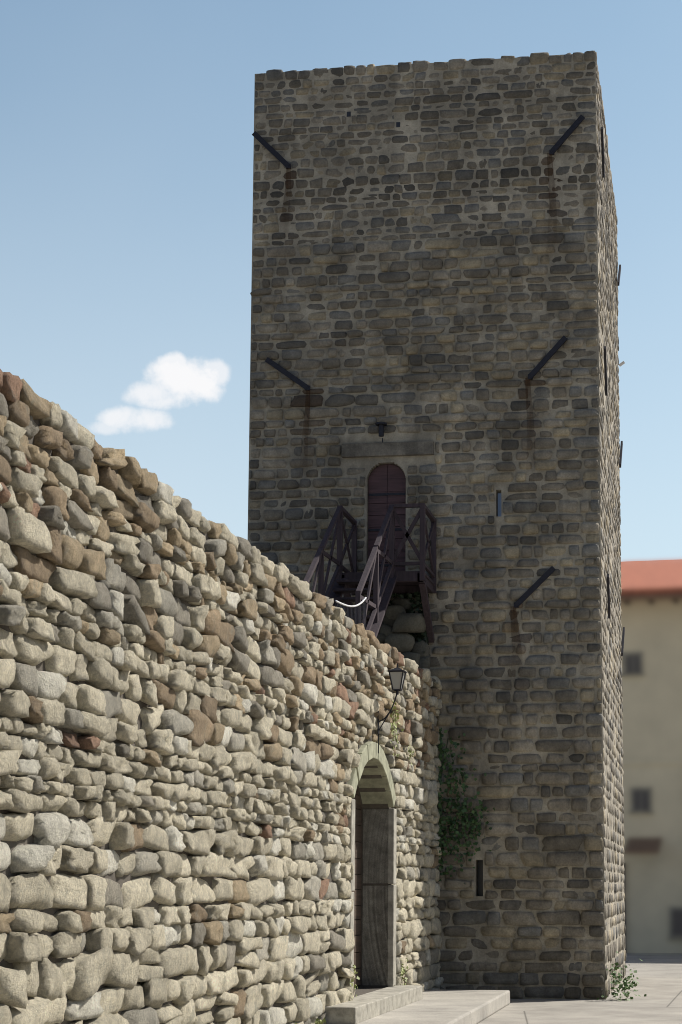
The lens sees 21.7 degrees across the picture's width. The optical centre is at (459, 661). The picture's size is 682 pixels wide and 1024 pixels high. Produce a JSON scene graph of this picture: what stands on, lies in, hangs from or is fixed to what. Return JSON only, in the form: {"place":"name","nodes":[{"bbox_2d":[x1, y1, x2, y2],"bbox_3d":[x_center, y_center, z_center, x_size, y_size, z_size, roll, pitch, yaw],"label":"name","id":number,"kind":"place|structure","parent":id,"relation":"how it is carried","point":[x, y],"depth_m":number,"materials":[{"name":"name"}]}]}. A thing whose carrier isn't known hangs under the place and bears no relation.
{"place":"outdoors","nodes":[
{"label":"outdoors","id":0,"kind":"place"},
{"bbox_2d":[0,0,681,561],"label":"sky","id":1,"kind":"structure","parent":0,"point":[127,126],"materials":[{"name":"blue"}]},
{"bbox_2d":[248,50,646,1000],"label":"tower","id":2,"kind":"structure","parent":0,"point":[436,446],"depth_m":29.50,"materials":[{"name":"stone"}]},
{"bbox_2d":[477,953,681,1023],"bbox_3d":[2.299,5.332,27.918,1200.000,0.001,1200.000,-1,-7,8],"label":"ground","id":3,"kind":"structure","parent":0,"point":[659,979],"depth_m":26.52,"materials":[{"name":"grey stone"}]},
{"bbox_2d":[0,369,443,1023],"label":"stone wall","id":4,"kind":"structure","parent":3,"relation":"on","point":[220,761],"depth_m":15.12,"materials":[{"name":"stone"}]},
{"bbox_2d":[357,990,509,1023],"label":"stone step","id":5,"kind":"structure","parent":3,"relation":"on","point":[454,1006],"depth_m":23.18,"materials":[{"name":"stone"}]},
{"bbox_2d":[621,559,681,952],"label":"building","id":6,"kind":"structure","parent":3,"relation":"on","point":[651,607],"depth_m":48.07,"materials":[{"name":"paint"}]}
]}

